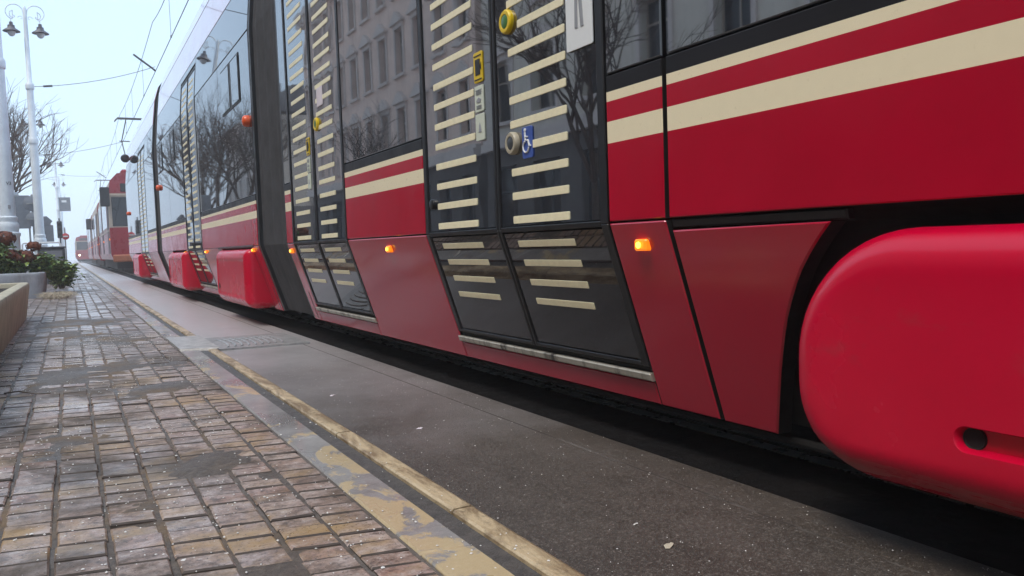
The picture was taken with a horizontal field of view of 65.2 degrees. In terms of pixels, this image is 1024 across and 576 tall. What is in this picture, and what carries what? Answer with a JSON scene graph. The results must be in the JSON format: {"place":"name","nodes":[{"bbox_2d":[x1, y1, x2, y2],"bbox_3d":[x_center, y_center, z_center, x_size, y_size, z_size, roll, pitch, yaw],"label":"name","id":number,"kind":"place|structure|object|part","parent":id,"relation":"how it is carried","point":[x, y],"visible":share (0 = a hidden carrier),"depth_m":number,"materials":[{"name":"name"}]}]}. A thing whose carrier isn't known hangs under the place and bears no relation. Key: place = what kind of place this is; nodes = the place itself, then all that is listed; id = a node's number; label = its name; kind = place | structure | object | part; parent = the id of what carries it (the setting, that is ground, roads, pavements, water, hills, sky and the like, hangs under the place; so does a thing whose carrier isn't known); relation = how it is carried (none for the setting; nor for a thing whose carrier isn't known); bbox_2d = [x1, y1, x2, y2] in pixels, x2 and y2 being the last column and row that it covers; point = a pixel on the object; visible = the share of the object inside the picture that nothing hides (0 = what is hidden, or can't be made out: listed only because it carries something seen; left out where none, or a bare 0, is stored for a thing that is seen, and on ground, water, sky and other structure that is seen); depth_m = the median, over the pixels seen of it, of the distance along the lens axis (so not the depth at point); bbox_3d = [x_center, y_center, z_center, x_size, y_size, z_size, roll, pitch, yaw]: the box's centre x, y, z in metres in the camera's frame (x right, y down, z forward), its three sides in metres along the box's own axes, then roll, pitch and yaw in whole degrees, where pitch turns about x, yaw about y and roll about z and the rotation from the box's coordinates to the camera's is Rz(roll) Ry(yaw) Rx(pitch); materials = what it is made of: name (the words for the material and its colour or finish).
{"place":"outdoors","nodes":[
{"label":"outdoors","id":0,"kind":"place"},
{"bbox_2d":[28,262,87,273],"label":"pavement","id":1,"kind":"structure","parent":0,"point":[81,270],"depth_m":37.23,"materials":[{"name":"grey concrete"}]},
{"bbox_2d":[19,108,45,127],"bbox_3d":[-21.409,-4.375,36.015,1.070,7.342,0.410,-4,4,-29],"label":"lamp post","id":2,"kind":"object","parent":1,"relation":"on","point":[39,124],"visible":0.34,"depth_m":35.91,"materials":[{"name":"grey metal"}]},
{"bbox_2d":[39,142,120,155],"bbox_3d":[-19.862,-6.407,36.794,3.454,0.719,0.060,-4,4,-29],"label":"cross wire","id":3,"kind":"object","parent":2,"relation":"attached to","point":[81,150],"visible":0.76,"depth_m":36.83,"materials":[{"name":"black metal"}]},
{"bbox_2d":[8,100,87,191],"bbox_3d":[-19.225,-3.830,29.245,4.833,6.928,5.476,0,4,34],"label":"bare tree","id":4,"kind":"object","parent":1,"relation":"on","point":[23,176],"visible":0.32,"depth_m":29.93,"materials":[{"name":"brown plant"}]},
{"bbox_2d":[46,154,64,245],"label":"lamp post","id":5,"kind":"object","parent":1,"relation":"on","point":[61,165],"visible":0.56,"depth_m":51.97,"materials":[{"name":"white metal"}]},
{"bbox_2d":[59,197,70,210],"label":"hanging sign","id":6,"kind":"object","parent":5,"relation":"attached to","point":[64,204],"visible":1,"depth_m":52.13,"materials":[{"name":"grey metal"}]},
{"bbox_2d":[52,176,65,255],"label":"lamp post","id":7,"kind":"object","parent":1,"relation":"on","point":[63,184],"visible":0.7,"depth_m":65.99,"materials":[{"name":"grey metal"}]},
{"bbox_2d":[57,218,62,245],"bbox_3d":[-21.309,-2.053,37.774,0.220,2.500,0.270,-4,4,-29],"label":"traffic light","id":8,"kind":"object","parent":1,"relation":"on","point":[59,230],"visible":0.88,"depth_m":37.67,"materials":[{"name":"grey metal"}]},
{"bbox_2d":[60,192,65,244],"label":"lamp post","id":9,"kind":"object","parent":1,"relation":"on","point":[62,217],"visible":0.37,"depth_m":81.79,"materials":[{"name":"grey metal"}]},
{"bbox_2d":[63,227,68,259],"bbox_3d":[-21.874,-1.918,39.273,0.320,2.100,0.110,-4,4,-29],"label":"no entry sign","id":10,"kind":"object","parent":1,"relation":"on","point":[65,236],"visible":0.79,"depth_m":39.22,"materials":[{"name":"red metal"}]},
{"bbox_2d":[0,0,202,258],"label":"sky","id":11,"kind":"structure","parent":0,"point":[87,41],"materials":[{"name":"white"}]},
{"bbox_2d":[85,0,164,212],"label":"messenger wire","id":12,"kind":"object","parent":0,"point":[133,84],"visible":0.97,"depth_m":28.22,"materials":[{"name":"black metal"}]},
{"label":"dropper wire","id":13,"kind":"object","parent":12,"relation":"hanging from","visible":0},
{"bbox_2d":[85,0,188,222],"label":"contact wire","id":14,"kind":"object","parent":13,"relation":"hanging from","point":[151,79],"visible":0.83,"depth_m":22.45,"materials":[{"name":"black metal"}]},
{"bbox_2d":[0,270,442,575],"bbox_3d":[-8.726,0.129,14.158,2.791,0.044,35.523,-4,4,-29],"label":"brick pavement","id":15,"kind":"structure","parent":0,"point":[294,528],"depth_m":2.17,"materials":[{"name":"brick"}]},
{"bbox_2d":[0,23,20,249],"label":"lamp post","id":16,"kind":"object","parent":15,"relation":"on","point":[9,220],"visible":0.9,"depth_m":14.67,"materials":[{"name":"white metal"}]},
{"bbox_2d":[0,282,28,354],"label":"planter","id":17,"kind":"object","parent":15,"relation":"on","point":[14,297],"visible":1,"depth_m":6.21,"materials":[{"name":"beige concrete"}]},
{"bbox_2d":[14,195,31,248],"bbox_3d":[-14.066,-1.436,23.037,0.420,2.450,0.060,-4,4,-29],"label":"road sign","id":18,"kind":"object","parent":15,"relation":"on","point":[22,212],"visible":0.35,"depth_m":22.97,"materials":[{"name":"grey metal"}]},
{"bbox_2d":[0,271,46,298],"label":"planter","id":19,"kind":"object","parent":15,"relation":"on","point":[37,281],"visible":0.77,"depth_m":12.55,"materials":[{"name":"concrete"}]},
{"bbox_2d":[0,231,25,273],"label":"hydrangea","id":20,"kind":"object","parent":19,"relation":"on","point":[7,253],"visible":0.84,"depth_m":12.69,"materials":[{"name":"green plant"}]},
{"bbox_2d":[1,241,62,273],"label":"hydrangea","id":21,"kind":"object","parent":19,"relation":"on","point":[40,262],"visible":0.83,"depth_m":12.92,"materials":[{"name":"green plant"}]},
{"bbox_2d":[45,255,80,279],"bbox_3d":[-7.940,-0.353,13.782,0.783,0.441,0.788,-1,4,22],"label":"hydrangea","id":22,"kind":"object","parent":19,"relation":"in","point":[63,269],"visible":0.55,"depth_m":13.77,"materials":[{"name":"green plant"}]},
{"bbox_2d":[2,3,48,254],"bbox_3d":[-12.776,-3.837,21.372,1.070,7.342,0.410,-4,4,-29],"label":"lamp post","id":23,"kind":"object","parent":15,"relation":"on","point":[33,140],"visible":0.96,"depth_m":21.30,"materials":[{"name":"white metal"}]},
{"bbox_2d":[34,54,154,86],"bbox_3d":[-11.442,-5.986,22.029,3.027,1.077,0.056,-4,4,-29],"label":"cross wire","id":24,"kind":"object","parent":23,"relation":"attached to","point":[144,62],"visible":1,"depth_m":22.30,"materials":[{"name":"black metal"}]},
{"bbox_2d":[4,391,50,393],"bbox_3d":[-2.228,0.480,3.671,0.243,0.013,0.031,-1,3,14],"label":"fallen twig","id":25,"kind":"object","parent":15,"relation":"on","point":[25,392],"visible":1,"depth_m":3.68,"materials":[{"name":"brown wood"}]},
{"bbox_2d":[23,194,34,253],"bbox_3d":[-13.559,-1.437,22.742,0.470,2.450,0.103,-4,4,-29],"label":"road sign","id":26,"kind":"object","parent":15,"relation":"on","point":[28,203],"visible":0.56,"depth_m":22.63,"materials":[{"name":"grey metal"}]},
{"bbox_2d":[7,91,73,189],"bbox_3d":[-17.009,-3.787,26.228,4.835,7.057,4.418,-4,4,-29],"label":"bare tree","id":27,"kind":"object","parent":15,"relation":"on","point":[17,140],"visible":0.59,"depth_m":26.56,"materials":[{"name":"brown plant"}]},
{"bbox_2d":[21,241,60,249],"bbox_3d":[-11.941,-0.651,20.355,0.884,1.042,0.044,-4,4,-29],"label":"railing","id":28,"kind":"object","parent":15,"relation":"on","point":[41,243],"visible":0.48,"depth_m":20.33,"materials":[{"name":"white metal"}]},
{"bbox_2d":[43,216,53,246],"bbox_3d":[-14.072,-1.221,24.186,0.430,1.890,0.096,-4,4,-29],"label":"warning sign","id":29,"kind":"object","parent":15,"relation":"on","point":[48,230],"visible":0.34,"depth_m":24.16,"materials":[{"name":"grey metal"}]},
{"bbox_2d":[37,246,65,283],"bbox_3d":[-11.157,-0.553,19.420,0.620,0.900,0.400,-4,4,-29],"label":"utility cabinet","id":30,"kind":"object","parent":15,"relation":"on","point":[57,251],"visible":0.28,"depth_m":19.28,"materials":[{"name":"grey metal"}]},
{"bbox_3d":[-11.069,-0.567,19.260,0.460,0.660,0.008,-4,4,-29],"label":"door","id":31,"kind":"part","parent":30,"relation":"part of","materials":[{"name":"grey metal"}]},
{"bbox_2d":[32,291,80,299],"bbox_3d":[-7.086,0.105,12.447,0.634,0.107,1.283,-5,4,-40],"label":"dry grass clump","id":32,"kind":"object","parent":15,"relation":"on","point":[57,295],"visible":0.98,"depth_m":12.24,"materials":[{"name":"plant"}]},
{"bbox_2d":[47,263,84,288],"bbox_3d":[-8.418,-0.246,14.880,0.733,0.574,0.570,-1,3,18],"label":"hydrangea","id":33,"kind":"object","parent":15,"relation":"on","point":[63,282],"visible":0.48,"depth_m":14.84,"materials":[{"name":"green plant"}]},
{"bbox_2d":[75,262,513,575],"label":"edging slabs","id":34,"kind":"structure","parent":15,"relation":"on","point":[375,495],"depth_m":2.10,"materials":[{"name":"concrete"}]},
{"bbox_2d":[73,260,924,575],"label":"asphalt road","id":35,"kind":"structure","parent":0,"point":[581,510],"depth_m":2.12,"materials":[{"name":"grey asphalt"}]},
{"bbox_2d":[75,235,91,261],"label":"old tram","id":36,"kind":"object","parent":35,"relation":"on","point":[81,248],"visible":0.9,"depth_m":95.11,"materials":[{"name":"red metal"}]},
{"bbox_2d":[166,333,309,351],"bbox_3d":[-1.975,0.411,5.711,0.820,0.104,0.958,-4,4,-29],"label":"drain cover","id":37,"kind":"object","parent":35,"relation":"on","point":[191,343],"visible":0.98,"depth_m":5.58,"materials":[{"name":"metal"}]},
{"bbox_2d":[0,324,988,575],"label":"white grit","id":38,"kind":"object","parent":35,"relation":"on","point":[184,559],"visible":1,"depth_m":2.15,"materials":[{"name":"white gravel"}]},
{"bbox_2d":[664,542,673,548],"bbox_3d":[0.328,0.538,1.676,0.015,0.007,0.036,1,4,43],"label":"crumpled leaf","id":39,"kind":"object","parent":35,"relation":"on","point":[668,545],"visible":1,"depth_m":1.67,"materials":[{"name":"plant"}]},
{"label":"ground","id":40,"kind":"structure","parent":0,"visible":0},
{"bbox_2d":[76,262,541,575],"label":"drain channel","id":41,"kind":"object","parent":40,"relation":"on","point":[510,563],"visible":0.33,"depth_m":2.12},
{"bbox_2d":[78,263,584,575],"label":"yellow kerb","id":42,"kind":"structure","parent":40,"relation":"on","point":[536,558],"depth_m":2.08,"materials":[{"name":"paint"}]},
{"bbox_2d":[84,261,835,456],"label":"track channel","id":43,"kind":"object","parent":40,"relation":"on","point":[803,432],"visible":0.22,"depth_m":3.11,"materials":[{"name":"concrete"}]},
{"bbox_2d":[101,269,928,575],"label":"trackbed seam","id":44,"kind":"object","parent":40,"relation":"on","point":[647,471],"visible":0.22,"depth_m":2.09,"materials":[{"name":"black"}]},
{"bbox_2d":[77,260,1015,575],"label":"trackbed","id":45,"kind":"structure","parent":40,"relation":"on","point":[923,558],"depth_m":2.09,"materials":[{"name":"concrete"}]},
{"bbox_2d":[81,261,1023,575],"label":"track channel","id":46,"kind":"object","parent":40,"relation":"on","point":[979,535],"visible":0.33,"depth_m":2.28,"materials":[{"name":"concrete"}]},
{"bbox_2d":[83,261,1023,520],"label":"tram rail","id":47,"kind":"object","parent":40,"relation":"on","point":[826,460],"depth_m":2.95,"materials":[{"name":"metal"}]},
{"bbox_2d":[86,180,109,264],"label":"old tram","id":48,"kind":"object","parent":47,"relation":"on","point":[89,238],"visible":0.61,"depth_m":54.53,"materials":[{"name":"red metal"}]},
{"bbox_2d":[91,203,107,266],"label":"old tram","id":49,"kind":"object","parent":47,"relation":"on","point":[95,240],"visible":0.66,"depth_m":44.66,"materials":[{"name":"red metal"}]},
{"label":"door","id":50,"kind":"part","parent":49,"relation":"part of","materials":[{"name":"red metal"}]},
{"bbox_2d":[97,117,141,271],"bbox_3d":[-16.861,-3.707,35.001,2.460,5.808,12.220,-4,4,-29],"label":"old tram","id":51,"kind":"object","parent":47,"relation":"on","point":[113,230],"visible":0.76,"depth_m":29.69,"materials":[{"name":"red metal"}]},
{"bbox_3d":[-20.122,-2.712,39.047,0.042,2.162,1.273,-4,4,-29],"label":"door","id":52,"kind":"part","parent":51,"relation":"part of","materials":[{"name":"red metal"}]},
{"bbox_3d":[-18.072,-2.571,35.341,0.042,2.162,1.273,-4,4,-29],"label":"door","id":53,"kind":"part","parent":51,"relation":"part of","materials":[{"name":"red metal"}]},
{"bbox_3d":[-16.722,-2.982,32.842,0.042,1.150,1.273,-4,4,-29],"label":"side window","id":54,"kind":"part","parent":51,"relation":"part of","materials":[{"name":"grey glass"}]},
{"bbox_3d":[-16.039,-2.935,31.607,0.042,1.150,1.273,-4,4,-29],"label":"side window","id":55,"kind":"part","parent":51,"relation":"part of","materials":[{"name":"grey glass"}]},
{"bbox_3d":[-15.338,-2.384,30.401,0.042,2.162,1.272,-4,4,-29],"label":"door","id":56,"kind":"part","parent":51,"relation":"part of","materials":[{"name":"red metal"}]},
{"bbox_2d":[121,0,1023,517],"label":"articulated tram","id":57,"kind":"object","parent":47,"relation":"on","point":[775,220],"visible":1,"depth_m":2.19,"materials":[{"name":"red paint"}]},
{"bbox_3d":[-9.278,-1.916,19.453,0.020,1.316,2.310,-4,4,-29],"label":"window","id":58,"kind":"part","parent":57,"relation":"part of","materials":[{"name":"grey glass"}]},
{"bbox_3d":[-8.308,-1.849,17.700,0.020,1.316,1.680,-4,4,-29],"label":"window","id":59,"kind":"part","parent":57,"relation":"part of","materials":[{"name":"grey glass"}]},
{"bbox_3d":[-7.396,-1.516,16.262,0.199,2.540,1.710,-4,4,-29],"label":"door","id":60,"kind":"part","parent":57,"relation":"part of","materials":[{"name":"clear glass"}]},
{"bbox_3d":[-6.644,-1.735,14.692,0.020,1.316,1.718,-4,4,-29],"label":"window","id":61,"kind":"part","parent":57,"relation":"part of","materials":[{"name":"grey glass"}]},
{"bbox_3d":[-5.622,-2.049,12.774,0.017,0.420,0.680,-4,4,-29],"label":"vent window","id":62,"kind":"part","parent":57,"relation":"part of","materials":[{"name":"clear glass"}]},
{"bbox_3d":[-5.452,-1.653,12.539,0.020,1.316,1.504,-4,4,-29],"label":"window","id":63,"kind":"part","parent":57,"relation":"part of","materials":[{"name":"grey glass"}]},
{"bbox_3d":[-4.863,-1.997,11.402,0.017,0.420,0.780,-4,4,-29],"label":"vent window","id":64,"kind":"part","parent":57,"relation":"part of","materials":[{"name":"clear glass"}]},
{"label":"window","id":65,"kind":"part","parent":57,"relation":"part of","materials":[{"name":"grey glass"}]},
{"bbox_3d":[-3.854,-1.293,9.859,0.199,2.580,1.370,-4,4,-29],"label":"door","id":66,"kind":"part","parent":57,"relation":"part of","materials":[{"name":"clear glass"}]},
{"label":"window","id":67,"kind":"part","parent":57,"relation":"part of","materials":[{"name":"grey glass"}]},
{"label":"vent window","id":68,"kind":"part","parent":57,"relation":"part of","materials":[{"name":"clear glass"}]},
{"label":"window","id":69,"kind":"part","parent":57,"relation":"part of","materials":[{"name":"grey glass"}]},
{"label":"window","id":70,"kind":"part","parent":57,"relation":"part of","materials":[{"name":"grey glass"}]},
{"bbox_3d":[-1.158,-1.037,4.984,0.210,2.440,1.233,-4,4,-29],"label":"door","id":71,"kind":"part","parent":57,"relation":"part of","materials":[{"name":"clear glass"}]},
{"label":"window","id":72,"kind":"part","parent":57,"relation":"part of","materials":[{"name":"grey glass"}]},
{"bbox_3d":[0.005,-0.957,2.879,0.212,2.440,1.344,-4,4,-29],"label":"door","id":73,"kind":"part","parent":57,"relation":"part of","materials":[{"name":"glass"}]},
{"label":"window","id":74,"kind":"part","parent":57,"relation":"part of","materials":[{"name":"black glass"}]},
{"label":"window","id":75,"kind":"part","parent":57,"relation":"part of","materials":[{"name":"grey glass"}]},
{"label":"pavement edge","id":76,"kind":"structure","parent":0,"visible":0},
{"bbox_2d":[6,77,63,159],"bbox_3d":[-15.774,-3.284,23.122,4.978,6.298,4.393,-5,4,-42],"label":"bare tree","id":77,"kind":"object","parent":76,"relation":"on","point":[21,146],"visible":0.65,"depth_m":23.36,"materials":[{"name":"brown plant"}]},
{"bbox_2d":[10,140,59,192],"bbox_3d":[-22.129,-4.179,33.402,5.054,7.377,4.619,0,4,25],"label":"bare tree","id":78,"kind":"object","parent":76,"relation":"on","point":[14,175],"visible":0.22,"depth_m":33.93,"materials":[{"name":"brown plant"}]}
]}

